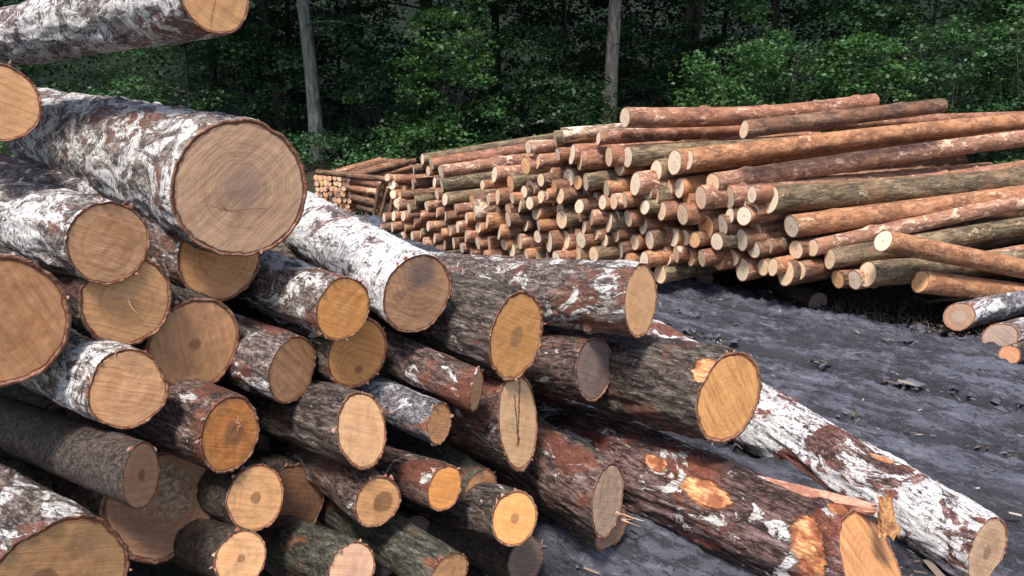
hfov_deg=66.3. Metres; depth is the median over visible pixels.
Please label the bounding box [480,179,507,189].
log
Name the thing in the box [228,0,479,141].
sapling
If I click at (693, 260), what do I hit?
log
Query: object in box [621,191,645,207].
log
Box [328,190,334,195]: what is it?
log
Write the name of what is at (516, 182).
log
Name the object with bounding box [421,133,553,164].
log
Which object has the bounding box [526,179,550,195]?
log
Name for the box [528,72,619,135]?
shrub
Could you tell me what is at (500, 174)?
log
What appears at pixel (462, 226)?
log
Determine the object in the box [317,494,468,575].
log
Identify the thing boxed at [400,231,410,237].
log
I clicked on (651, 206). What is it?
log
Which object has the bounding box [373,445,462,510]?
log
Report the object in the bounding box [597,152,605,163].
log
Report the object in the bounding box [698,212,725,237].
log
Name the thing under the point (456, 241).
log
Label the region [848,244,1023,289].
log
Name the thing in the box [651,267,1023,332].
grass
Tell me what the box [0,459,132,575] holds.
log
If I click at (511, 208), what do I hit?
log
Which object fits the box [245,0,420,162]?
tree
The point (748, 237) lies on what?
log
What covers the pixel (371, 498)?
log
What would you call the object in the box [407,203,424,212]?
log
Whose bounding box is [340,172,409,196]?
log
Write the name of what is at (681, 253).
log
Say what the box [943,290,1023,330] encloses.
log
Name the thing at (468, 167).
log
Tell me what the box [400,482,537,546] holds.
log
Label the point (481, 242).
log
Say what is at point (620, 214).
log
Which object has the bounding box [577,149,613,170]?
log
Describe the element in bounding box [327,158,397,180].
log
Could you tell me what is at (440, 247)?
log
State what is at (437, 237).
log
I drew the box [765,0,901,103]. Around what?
tree
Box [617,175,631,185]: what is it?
log
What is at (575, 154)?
log
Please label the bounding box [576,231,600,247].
log
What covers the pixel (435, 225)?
log
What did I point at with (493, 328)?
log
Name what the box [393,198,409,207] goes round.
log
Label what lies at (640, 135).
log
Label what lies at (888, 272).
log
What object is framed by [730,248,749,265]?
log
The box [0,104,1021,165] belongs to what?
undergrowth
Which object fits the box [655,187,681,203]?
log
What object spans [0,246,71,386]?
log
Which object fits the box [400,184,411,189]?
log
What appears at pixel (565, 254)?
log
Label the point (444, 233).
log
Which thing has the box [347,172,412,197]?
log
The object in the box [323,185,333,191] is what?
log
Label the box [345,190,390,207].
log
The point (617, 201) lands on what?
log
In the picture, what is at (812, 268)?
log
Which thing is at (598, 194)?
log
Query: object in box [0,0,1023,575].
ground
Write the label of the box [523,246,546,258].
log
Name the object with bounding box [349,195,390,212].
log
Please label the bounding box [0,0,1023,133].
distant wood
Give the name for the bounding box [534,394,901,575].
log
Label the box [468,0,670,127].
sapling
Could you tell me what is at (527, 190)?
log
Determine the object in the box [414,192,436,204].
log
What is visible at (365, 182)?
log
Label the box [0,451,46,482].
log
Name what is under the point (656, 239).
log
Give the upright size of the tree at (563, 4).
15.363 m
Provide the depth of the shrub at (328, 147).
17.08 m
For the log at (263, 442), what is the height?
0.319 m
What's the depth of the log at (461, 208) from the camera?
9.41 m
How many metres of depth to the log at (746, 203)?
7.42 m
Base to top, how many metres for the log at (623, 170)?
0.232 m
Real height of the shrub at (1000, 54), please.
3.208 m
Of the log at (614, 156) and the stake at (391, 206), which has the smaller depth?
the log at (614, 156)
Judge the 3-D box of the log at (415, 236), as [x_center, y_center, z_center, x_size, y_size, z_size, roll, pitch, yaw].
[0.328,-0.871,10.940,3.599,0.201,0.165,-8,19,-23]
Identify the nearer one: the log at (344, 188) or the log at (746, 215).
the log at (746, 215)
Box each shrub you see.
[168,44,298,129]
[292,125,414,170]
[323,46,440,156]
[349,114,471,164]
[378,0,520,156]
[459,23,587,138]
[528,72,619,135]
[593,30,716,121]
[667,36,790,106]
[723,30,860,132]
[791,25,965,132]
[896,16,1023,163]
[951,17,1023,163]
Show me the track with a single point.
(780, 348)
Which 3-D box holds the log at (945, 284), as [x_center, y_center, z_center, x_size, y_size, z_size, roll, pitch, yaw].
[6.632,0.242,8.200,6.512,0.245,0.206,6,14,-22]
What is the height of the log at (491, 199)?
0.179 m
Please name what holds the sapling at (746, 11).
on the ground at (888, 296)
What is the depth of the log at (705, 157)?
8.02 m
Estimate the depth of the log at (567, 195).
8.22 m
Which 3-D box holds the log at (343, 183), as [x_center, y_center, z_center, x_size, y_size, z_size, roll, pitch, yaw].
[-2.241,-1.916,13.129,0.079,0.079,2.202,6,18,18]
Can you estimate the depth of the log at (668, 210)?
7.74 m
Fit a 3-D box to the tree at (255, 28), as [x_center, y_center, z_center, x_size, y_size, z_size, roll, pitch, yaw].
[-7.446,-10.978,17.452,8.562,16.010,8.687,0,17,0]
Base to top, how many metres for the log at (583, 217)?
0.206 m
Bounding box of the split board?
[764,477,877,515]
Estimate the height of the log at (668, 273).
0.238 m
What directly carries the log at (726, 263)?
on the log
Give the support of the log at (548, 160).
on the log at (557, 169)
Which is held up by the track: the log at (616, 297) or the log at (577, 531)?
the log at (577, 531)
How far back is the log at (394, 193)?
11.00 m
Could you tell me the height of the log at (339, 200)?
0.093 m
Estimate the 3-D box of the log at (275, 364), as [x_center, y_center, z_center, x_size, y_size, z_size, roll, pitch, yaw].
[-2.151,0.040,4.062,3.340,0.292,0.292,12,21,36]
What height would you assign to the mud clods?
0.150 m
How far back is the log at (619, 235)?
8.16 m
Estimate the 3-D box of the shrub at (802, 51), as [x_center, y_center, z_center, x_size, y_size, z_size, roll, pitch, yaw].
[5.692,-3.718,15.921,3.106,2.919,3.008,0,17,0]
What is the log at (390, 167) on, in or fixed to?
on the log at (396, 171)
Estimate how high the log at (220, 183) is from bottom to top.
0.560 m
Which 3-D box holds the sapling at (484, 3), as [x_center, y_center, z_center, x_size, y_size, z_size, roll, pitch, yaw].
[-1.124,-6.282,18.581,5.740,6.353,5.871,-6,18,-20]
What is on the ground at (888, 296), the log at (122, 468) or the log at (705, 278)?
the log at (705, 278)
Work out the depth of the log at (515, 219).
8.62 m
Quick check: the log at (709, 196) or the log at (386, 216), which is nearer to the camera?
the log at (709, 196)
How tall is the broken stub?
0.197 m
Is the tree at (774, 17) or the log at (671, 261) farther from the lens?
the tree at (774, 17)
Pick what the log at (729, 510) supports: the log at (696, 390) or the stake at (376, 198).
the log at (696, 390)
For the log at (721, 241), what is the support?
on the log at (737, 254)
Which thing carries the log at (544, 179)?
on the log at (527, 190)
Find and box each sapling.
[84,35,307,124]
[131,6,378,118]
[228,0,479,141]
[353,0,597,146]
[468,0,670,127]
[534,0,754,127]
[655,0,858,105]
[710,0,941,100]
[795,0,1022,113]
[934,0,1023,162]
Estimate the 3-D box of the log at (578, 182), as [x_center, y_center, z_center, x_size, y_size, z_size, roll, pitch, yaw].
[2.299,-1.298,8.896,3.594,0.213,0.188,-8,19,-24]
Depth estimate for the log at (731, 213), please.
7.42 m
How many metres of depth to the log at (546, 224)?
8.45 m
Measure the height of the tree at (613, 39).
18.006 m
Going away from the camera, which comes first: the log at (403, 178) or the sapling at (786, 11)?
the log at (403, 178)
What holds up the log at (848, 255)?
on the log at (839, 278)
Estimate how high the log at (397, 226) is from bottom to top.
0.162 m
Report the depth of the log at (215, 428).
2.84 m
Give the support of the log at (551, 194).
on the log at (542, 196)
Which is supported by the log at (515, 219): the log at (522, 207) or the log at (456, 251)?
the log at (522, 207)
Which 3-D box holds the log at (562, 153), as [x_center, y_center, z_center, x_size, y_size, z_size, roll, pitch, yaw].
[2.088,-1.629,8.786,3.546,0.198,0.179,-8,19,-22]
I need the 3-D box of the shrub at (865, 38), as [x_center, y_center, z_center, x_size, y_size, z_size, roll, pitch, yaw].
[7.163,-3.570,15.330,3.190,2.983,3.340,0,17,0]
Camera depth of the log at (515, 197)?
8.53 m
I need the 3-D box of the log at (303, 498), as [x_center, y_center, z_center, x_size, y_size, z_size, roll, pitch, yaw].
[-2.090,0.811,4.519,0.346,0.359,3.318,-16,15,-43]
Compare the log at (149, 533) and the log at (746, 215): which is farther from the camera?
the log at (746, 215)
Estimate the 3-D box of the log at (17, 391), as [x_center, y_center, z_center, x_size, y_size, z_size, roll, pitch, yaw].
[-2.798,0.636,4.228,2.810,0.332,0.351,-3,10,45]
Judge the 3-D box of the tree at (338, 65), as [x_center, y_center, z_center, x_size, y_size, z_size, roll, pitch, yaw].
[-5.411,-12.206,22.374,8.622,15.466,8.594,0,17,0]
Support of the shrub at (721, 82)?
on the ground at (888, 296)
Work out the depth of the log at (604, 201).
8.04 m
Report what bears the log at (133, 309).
on the log at (113, 383)
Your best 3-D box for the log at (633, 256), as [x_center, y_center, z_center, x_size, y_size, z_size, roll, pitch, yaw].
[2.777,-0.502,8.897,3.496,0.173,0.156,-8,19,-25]
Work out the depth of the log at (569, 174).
8.25 m
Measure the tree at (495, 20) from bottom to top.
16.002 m
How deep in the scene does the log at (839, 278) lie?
7.18 m
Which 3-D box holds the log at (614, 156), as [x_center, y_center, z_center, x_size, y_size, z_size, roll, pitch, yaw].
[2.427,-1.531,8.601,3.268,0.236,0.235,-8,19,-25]
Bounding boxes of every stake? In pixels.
[372,182,380,215]
[379,186,388,216]
[388,198,393,211]
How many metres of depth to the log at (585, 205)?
8.13 m
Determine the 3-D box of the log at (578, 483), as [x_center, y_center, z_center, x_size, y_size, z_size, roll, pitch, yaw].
[-0.627,0.634,4.886,0.426,0.400,3.367,-15,24,-40]
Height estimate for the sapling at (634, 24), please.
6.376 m
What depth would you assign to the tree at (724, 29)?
24.69 m
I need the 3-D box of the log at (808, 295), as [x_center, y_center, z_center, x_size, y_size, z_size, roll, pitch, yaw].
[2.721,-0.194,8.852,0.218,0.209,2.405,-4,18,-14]
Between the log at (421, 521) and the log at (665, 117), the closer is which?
the log at (421, 521)
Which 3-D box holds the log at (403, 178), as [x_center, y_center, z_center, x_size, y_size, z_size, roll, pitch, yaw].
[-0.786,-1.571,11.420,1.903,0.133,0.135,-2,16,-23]
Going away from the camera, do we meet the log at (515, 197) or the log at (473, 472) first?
the log at (473, 472)
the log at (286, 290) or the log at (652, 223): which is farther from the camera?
the log at (652, 223)
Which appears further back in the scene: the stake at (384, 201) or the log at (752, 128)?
the stake at (384, 201)
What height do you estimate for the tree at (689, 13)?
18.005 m
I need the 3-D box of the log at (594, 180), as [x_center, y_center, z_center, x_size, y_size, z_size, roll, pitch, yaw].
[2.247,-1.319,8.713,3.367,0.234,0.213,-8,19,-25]
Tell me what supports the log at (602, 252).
on the log
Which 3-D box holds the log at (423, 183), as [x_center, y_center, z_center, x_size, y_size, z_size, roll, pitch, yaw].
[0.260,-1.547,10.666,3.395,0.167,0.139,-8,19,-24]
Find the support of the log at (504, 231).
on the log at (506, 244)
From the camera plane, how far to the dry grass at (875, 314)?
7.50 m
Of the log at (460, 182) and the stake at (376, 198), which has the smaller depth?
the log at (460, 182)
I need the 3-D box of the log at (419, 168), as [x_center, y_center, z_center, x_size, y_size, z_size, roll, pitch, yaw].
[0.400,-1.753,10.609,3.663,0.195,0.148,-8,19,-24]
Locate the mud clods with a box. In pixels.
[366,214,1023,575]
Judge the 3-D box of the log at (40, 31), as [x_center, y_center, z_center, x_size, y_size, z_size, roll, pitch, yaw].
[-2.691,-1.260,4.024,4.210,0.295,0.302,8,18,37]
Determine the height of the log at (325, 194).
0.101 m
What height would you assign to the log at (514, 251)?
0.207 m
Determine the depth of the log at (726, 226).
7.47 m
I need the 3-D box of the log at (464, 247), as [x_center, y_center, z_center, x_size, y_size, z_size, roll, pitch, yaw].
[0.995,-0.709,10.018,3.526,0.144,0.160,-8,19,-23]
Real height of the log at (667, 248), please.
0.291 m
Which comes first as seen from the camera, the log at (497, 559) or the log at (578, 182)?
the log at (497, 559)
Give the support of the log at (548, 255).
on the log
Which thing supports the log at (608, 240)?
on the log at (602, 252)
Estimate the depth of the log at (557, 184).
8.25 m
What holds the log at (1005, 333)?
on the track
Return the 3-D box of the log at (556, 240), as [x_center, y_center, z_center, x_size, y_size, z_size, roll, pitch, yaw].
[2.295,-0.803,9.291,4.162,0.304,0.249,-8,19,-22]
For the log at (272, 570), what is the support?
on the ground at (888, 296)
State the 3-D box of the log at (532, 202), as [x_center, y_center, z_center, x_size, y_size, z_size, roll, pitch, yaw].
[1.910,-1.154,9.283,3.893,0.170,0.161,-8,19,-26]
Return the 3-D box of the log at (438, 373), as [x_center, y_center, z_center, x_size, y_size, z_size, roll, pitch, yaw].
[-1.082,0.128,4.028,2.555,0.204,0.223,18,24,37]
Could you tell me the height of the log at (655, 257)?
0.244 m
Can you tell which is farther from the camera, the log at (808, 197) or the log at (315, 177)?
the log at (315, 177)
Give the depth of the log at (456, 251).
9.60 m
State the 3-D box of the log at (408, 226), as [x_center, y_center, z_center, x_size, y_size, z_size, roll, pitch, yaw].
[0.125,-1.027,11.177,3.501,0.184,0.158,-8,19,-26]
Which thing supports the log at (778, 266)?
on the log at (791, 276)
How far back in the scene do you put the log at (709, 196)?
7.46 m
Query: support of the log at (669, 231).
on the log at (655, 257)
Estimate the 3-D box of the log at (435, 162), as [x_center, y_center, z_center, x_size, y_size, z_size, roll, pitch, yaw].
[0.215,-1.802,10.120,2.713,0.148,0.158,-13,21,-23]
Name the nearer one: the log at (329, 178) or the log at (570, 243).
the log at (570, 243)
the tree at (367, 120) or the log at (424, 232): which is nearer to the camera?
the log at (424, 232)
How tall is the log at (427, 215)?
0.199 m
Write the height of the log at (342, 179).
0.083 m
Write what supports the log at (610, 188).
on the log at (604, 201)
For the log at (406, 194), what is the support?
on the log at (395, 201)
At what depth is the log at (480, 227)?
8.99 m
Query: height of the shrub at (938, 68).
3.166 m
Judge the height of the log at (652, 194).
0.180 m
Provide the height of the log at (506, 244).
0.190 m
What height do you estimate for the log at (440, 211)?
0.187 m
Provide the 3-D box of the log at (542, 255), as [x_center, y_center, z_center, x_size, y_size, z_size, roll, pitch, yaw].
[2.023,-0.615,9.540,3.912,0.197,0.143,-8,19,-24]
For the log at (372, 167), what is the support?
on the log
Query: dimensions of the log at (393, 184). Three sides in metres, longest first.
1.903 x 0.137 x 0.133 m
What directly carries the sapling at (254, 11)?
on the ground at (888, 296)
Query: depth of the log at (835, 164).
7.91 m
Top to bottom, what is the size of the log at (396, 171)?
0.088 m
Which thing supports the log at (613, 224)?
on the log at (600, 233)
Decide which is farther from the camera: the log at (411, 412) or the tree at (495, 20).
the tree at (495, 20)
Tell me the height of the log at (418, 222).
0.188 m
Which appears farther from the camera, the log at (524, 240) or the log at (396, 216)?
the log at (396, 216)
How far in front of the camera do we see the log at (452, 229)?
9.47 m
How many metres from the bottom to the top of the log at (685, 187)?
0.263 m
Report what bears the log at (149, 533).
on the ground at (888, 296)
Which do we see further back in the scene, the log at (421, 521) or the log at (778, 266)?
the log at (778, 266)
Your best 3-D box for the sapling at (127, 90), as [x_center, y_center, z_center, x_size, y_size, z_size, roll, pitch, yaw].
[-8.129,-5.858,17.930,5.846,5.924,5.040,15,23,40]
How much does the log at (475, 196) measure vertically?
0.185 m
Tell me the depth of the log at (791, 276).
7.28 m
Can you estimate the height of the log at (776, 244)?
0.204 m
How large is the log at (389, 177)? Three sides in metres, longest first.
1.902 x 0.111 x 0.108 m
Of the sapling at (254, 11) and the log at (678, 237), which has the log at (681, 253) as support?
the log at (678, 237)
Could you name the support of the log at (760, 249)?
on the log at (762, 266)
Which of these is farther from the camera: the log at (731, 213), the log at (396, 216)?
the log at (396, 216)
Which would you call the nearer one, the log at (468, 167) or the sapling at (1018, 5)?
the log at (468, 167)
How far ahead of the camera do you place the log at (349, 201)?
12.64 m
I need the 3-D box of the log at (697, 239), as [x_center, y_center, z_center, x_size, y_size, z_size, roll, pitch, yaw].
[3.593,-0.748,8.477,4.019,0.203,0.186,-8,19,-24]
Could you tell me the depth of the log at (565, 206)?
8.38 m
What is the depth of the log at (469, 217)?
9.16 m
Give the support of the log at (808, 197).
on the log at (746, 215)
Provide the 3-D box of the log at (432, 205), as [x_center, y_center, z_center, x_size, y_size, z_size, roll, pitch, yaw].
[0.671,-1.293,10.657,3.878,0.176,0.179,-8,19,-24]
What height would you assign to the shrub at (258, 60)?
2.756 m
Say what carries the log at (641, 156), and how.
on the log at (659, 167)
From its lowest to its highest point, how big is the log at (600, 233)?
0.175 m
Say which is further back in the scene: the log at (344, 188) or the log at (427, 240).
the log at (344, 188)
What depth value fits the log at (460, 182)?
9.52 m
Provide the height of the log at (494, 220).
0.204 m
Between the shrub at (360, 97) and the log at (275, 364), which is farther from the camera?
the shrub at (360, 97)
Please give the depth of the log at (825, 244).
7.47 m
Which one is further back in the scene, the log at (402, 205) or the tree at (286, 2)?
the tree at (286, 2)
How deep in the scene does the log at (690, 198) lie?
7.66 m
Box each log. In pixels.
[0,0,249,66]
[0,60,41,141]
[0,153,260,301]
[0,178,149,284]
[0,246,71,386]
[0,383,115,431]
[0,395,159,510]
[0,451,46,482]
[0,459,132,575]
[4,88,307,256]
[19,324,168,429]
[40,446,214,564]
[50,257,171,345]
[116,428,283,531]
[127,379,259,473]
[132,283,239,385]
[167,518,266,575]
[215,378,387,469]
[215,514,375,575]
[220,314,316,403]
[222,298,387,388]
[234,250,370,340]
[249,448,324,531]
[255,433,269,450]
[263,520,326,575]
[269,438,401,527]
[271,241,546,381]
[284,191,451,332]
[312,373,453,445]
[313,157,380,180]
[314,180,319,186]
[316,169,385,181]
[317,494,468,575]
[318,158,385,179]
[323,158,391,179]
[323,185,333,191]
[323,190,329,196]
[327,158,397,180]
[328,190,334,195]
[336,196,345,202]
[337,158,405,181]
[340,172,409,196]
[341,159,408,180]
[341,170,412,190]
[342,165,408,185]
[345,158,415,181]
[345,165,412,186]
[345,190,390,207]
[346,179,383,188]
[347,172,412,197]
[347,186,390,203]
[348,184,382,196]
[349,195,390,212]
[350,193,380,207]
[356,203,379,214]
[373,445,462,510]
[374,505,429,575]
[378,371,537,471]
[380,223,390,231]
[380,326,483,411]
[382,212,394,221]
[384,174,394,181]
[386,423,496,495]
[388,180,401,189]
[390,189,401,198]
[391,210,401,220]
[391,220,413,231]
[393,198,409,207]
[394,174,439,183]
[398,188,438,198]
[398,199,414,211]
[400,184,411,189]
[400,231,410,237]
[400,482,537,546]
[401,210,419,220]
[404,221,425,231]
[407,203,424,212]
[411,176,439,188]
[411,231,422,241]
[413,164,429,174]
[413,217,444,227]
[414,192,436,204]
[420,210,444,220]
[420,228,439,238]
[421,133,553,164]
[422,236,442,246]
[422,515,542,575]
[424,200,449,210]
[426,166,438,175]
[426,219,464,232]
[429,143,526,169]
[429,252,657,337]
[433,177,440,187]
[433,233,463,243]
[434,187,479,199]
[435,244,443,250]
[436,205,453,217]
[438,153,535,177]
[440,171,491,192]
[441,228,463,238]
[442,188,496,205]
[443,239,452,249]
[445,210,464,221]
[447,249,468,252]
[448,224,464,235]
[452,237,464,248]
[454,202,473,214]
[456,220,475,232]
[460,242,475,252]
[464,230,497,242]
[465,212,483,223]
[469,194,486,204]
[469,246,487,254]
[472,421,642,539]
[473,198,505,220]
[475,220,497,232]
[475,235,496,249]
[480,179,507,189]
[483,248,508,255]
[486,193,495,205]
[486,212,505,228]
[487,236,501,249]
[491,165,522,182]
[495,187,520,204]
[495,205,505,211]
[497,223,523,239]
[497,479,627,551]
[500,238,515,249]
[505,203,517,212]
[505,211,531,226]
[507,173,537,190]
[509,242,523,255]
[510,192,523,203]
[511,230,535,237]
[516,231,535,249]
[518,198,531,212]
[521,156,549,174]
[521,185,536,198]
[523,218,537,230]
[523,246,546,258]
[524,334,611,401]
[525,131,818,153]
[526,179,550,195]
[526,196,551,209]
[530,242,545,247]
[532,206,556,219]
[534,152,569,169]
[534,230,547,242]
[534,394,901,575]
[536,252,545,258]
[537,172,562,186]
[537,190,556,203]
[537,218,566,231]
[542,325,762,442]
[545,228,568,252]
[546,188,557,199]
[546,251,552,257]
[547,165,576,172]
[551,178,569,193]
[552,249,576,258]
[553,130,595,147]
[555,132,820,160]
[556,186,591,203]
[556,203,574,212]
[556,208,582,228]
[560,123,650,142]
[562,230,576,249]
[563,167,594,186]
[568,226,581,232]
[569,131,810,164]
[573,175,584,189]
[574,198,599,213]
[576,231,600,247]
[576,245,599,259]
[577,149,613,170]
[578,213,588,222]
[582,220,604,233]
[583,170,630,190]
[583,190,602,196]
[589,209,621,225]
[589,245,619,259]
[592,191,603,199]
[595,169,613,190]
[595,228,606,239]
[596,111,1023,144]
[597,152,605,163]
[598,194,611,209]
[600,233,617,246]
[602,180,629,196]
[605,134,809,166]
[605,212,638,232]
[610,193,637,209]
[612,228,639,242]
[614,165,650,175]
[614,208,637,221]
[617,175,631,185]
[618,240,649,258]
[620,94,879,127]
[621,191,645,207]
[623,136,792,167]
[624,209,657,226]
[624,252,641,261]
[630,170,667,195]
[630,233,647,250]
[639,217,680,234]
[640,199,660,214]
[640,248,672,267]
[643,186,667,199]
[645,228,671,249]
[647,319,1008,575]
[650,158,768,180]
[654,263,732,283]
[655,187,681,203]
[657,200,682,220]
[662,246,672,251]
[663,225,687,239]
[666,252,687,265]
[667,129,1023,174]
[668,155,967,194]
[670,224,697,246]
[673,245,710,262]
[675,163,918,198]
[676,202,727,224]
[682,193,695,202]
[682,228,698,245]
[686,113,1023,169]
[688,246,711,266]
[688,274,712,285]
[689,230,710,247]
[695,165,936,209]
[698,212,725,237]
[698,248,731,266]
[706,130,1023,189]
[710,232,737,249]
[713,203,727,208]
[714,256,735,269]
[717,214,748,233]
[725,207,739,222]
[727,162,993,207]
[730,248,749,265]
[734,269,826,310]
[736,205,821,225]
[736,227,787,251]
[736,255,777,281]
[739,98,947,138]
[742,199,754,206]
[747,160,1023,202]
[748,241,789,257]
[749,220,784,233]
[751,203,826,215]
[757,254,789,275]
[765,166,1023,213]
[767,236,788,253]
[768,255,823,275]
[777,243,1023,286]
[780,229,857,249]
[784,185,1023,237]
[789,209,1023,258]
[798,235,1023,279]
[808,194,1023,256]
[812,242,1023,279]
[824,216,1023,269]
[831,269,1010,288]
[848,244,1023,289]
[859,250,1023,287]
[873,230,1023,278]
[911,270,1023,298]
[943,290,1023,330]
[981,317,1023,345]
[998,341,1023,362]
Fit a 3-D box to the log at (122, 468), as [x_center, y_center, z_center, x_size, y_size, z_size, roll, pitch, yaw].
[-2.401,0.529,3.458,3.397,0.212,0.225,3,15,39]
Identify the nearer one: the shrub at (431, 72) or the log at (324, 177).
the log at (324, 177)
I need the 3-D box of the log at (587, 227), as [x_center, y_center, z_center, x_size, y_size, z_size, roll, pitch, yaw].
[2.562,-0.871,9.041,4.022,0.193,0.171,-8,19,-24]
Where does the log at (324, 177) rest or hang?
on the log
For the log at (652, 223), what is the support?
on the log at (656, 239)
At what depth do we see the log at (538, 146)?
8.28 m
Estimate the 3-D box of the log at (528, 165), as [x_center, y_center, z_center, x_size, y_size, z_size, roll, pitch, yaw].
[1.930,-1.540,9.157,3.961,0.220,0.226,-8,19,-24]
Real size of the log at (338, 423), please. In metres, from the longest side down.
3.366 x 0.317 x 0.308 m
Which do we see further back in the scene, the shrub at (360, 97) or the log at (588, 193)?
the shrub at (360, 97)
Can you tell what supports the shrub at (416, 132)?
on the ground at (888, 296)
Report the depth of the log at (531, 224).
8.65 m
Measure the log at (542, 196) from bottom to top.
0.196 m
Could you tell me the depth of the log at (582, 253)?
8.31 m
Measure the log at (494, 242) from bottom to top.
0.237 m
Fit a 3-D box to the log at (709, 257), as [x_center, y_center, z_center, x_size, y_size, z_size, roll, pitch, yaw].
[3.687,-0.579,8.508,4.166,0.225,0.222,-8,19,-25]
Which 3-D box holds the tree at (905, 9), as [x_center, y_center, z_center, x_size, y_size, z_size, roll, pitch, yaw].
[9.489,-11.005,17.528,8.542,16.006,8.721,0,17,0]
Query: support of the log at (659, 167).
on the log at (652, 194)
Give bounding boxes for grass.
[361,208,994,340]
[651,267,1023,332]
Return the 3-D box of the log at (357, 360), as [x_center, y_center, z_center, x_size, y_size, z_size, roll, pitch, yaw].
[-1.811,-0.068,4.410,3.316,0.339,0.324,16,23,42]
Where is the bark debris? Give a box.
[354,204,1023,575]
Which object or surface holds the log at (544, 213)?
on the log
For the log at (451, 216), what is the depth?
9.42 m
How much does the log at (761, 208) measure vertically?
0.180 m
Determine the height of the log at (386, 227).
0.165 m
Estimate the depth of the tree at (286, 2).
20.65 m
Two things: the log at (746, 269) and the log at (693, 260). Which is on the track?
the log at (746, 269)
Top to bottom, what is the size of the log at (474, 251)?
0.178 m
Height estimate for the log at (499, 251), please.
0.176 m
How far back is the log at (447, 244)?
9.66 m
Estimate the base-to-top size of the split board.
0.097 m
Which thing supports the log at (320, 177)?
on the log at (316, 183)
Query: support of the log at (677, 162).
on the log at (685, 187)
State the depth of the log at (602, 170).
8.18 m
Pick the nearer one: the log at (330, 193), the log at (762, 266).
the log at (762, 266)
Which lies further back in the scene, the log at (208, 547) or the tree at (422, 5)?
the tree at (422, 5)
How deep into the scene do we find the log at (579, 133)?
8.15 m
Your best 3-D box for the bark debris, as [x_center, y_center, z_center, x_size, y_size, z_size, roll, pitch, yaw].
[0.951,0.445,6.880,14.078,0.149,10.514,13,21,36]
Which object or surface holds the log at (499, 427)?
on the log at (473, 472)
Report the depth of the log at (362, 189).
12.04 m
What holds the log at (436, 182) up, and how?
on the log at (439, 194)
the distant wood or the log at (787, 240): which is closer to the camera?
the log at (787, 240)
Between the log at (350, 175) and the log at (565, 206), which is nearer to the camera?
the log at (565, 206)
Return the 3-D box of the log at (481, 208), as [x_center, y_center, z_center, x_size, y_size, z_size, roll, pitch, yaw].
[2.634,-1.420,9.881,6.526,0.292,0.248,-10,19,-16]
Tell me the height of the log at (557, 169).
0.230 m
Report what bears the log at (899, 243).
on the log at (945, 284)
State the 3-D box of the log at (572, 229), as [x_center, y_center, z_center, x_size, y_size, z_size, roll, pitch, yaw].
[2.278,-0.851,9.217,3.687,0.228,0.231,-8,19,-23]
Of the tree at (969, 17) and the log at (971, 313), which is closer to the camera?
the log at (971, 313)
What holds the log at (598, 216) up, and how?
on the log at (587, 227)
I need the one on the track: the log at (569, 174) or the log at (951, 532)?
the log at (951, 532)
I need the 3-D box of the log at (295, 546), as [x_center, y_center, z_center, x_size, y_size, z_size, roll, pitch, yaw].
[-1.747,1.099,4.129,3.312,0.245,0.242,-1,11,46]
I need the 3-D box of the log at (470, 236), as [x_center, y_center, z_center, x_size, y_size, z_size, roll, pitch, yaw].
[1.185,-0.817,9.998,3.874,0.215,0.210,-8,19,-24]
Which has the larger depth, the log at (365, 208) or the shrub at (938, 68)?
the shrub at (938, 68)
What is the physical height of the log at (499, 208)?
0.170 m
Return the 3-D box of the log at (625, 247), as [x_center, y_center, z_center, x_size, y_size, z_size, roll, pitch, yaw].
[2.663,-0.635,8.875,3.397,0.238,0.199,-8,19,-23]
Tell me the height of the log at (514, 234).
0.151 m
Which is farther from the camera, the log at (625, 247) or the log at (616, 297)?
the log at (625, 247)
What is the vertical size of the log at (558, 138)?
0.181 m
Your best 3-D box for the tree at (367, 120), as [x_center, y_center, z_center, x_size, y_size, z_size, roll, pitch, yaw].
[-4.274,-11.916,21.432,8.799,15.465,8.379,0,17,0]
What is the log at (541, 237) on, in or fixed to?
on the log at (556, 240)
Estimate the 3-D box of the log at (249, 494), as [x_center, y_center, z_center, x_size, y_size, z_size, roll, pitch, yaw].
[-2.083,0.855,4.137,0.262,0.281,3.333,-16,9,-43]
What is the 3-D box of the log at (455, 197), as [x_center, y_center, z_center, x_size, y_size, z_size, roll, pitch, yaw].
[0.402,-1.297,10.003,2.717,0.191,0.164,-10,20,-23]
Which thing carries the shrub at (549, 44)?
on the ground at (888, 296)
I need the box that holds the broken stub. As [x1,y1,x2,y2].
[877,493,900,540]
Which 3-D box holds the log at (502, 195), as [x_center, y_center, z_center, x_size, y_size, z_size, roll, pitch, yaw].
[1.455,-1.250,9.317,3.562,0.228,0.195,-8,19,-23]
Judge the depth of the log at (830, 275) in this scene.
7.39 m
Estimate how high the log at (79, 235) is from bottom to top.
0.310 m
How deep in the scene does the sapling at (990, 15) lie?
17.51 m
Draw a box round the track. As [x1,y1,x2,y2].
[357,215,1023,575]
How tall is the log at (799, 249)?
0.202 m
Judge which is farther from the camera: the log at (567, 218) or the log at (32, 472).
the log at (567, 218)
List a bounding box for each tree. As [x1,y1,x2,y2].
[161,0,290,140]
[205,0,295,111]
[233,0,302,144]
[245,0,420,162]
[282,0,548,137]
[320,0,363,130]
[355,0,385,131]
[444,0,605,140]
[561,0,576,120]
[593,0,632,124]
[649,0,702,106]
[707,0,739,106]
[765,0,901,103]
[837,0,947,103]
[897,0,1023,157]
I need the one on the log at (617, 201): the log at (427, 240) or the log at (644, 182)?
the log at (644, 182)
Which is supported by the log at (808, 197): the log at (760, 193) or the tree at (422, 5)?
the log at (760, 193)
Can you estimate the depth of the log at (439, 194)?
9.54 m
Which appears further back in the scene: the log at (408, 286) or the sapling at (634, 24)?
the sapling at (634, 24)
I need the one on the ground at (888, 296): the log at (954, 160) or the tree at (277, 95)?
the tree at (277, 95)

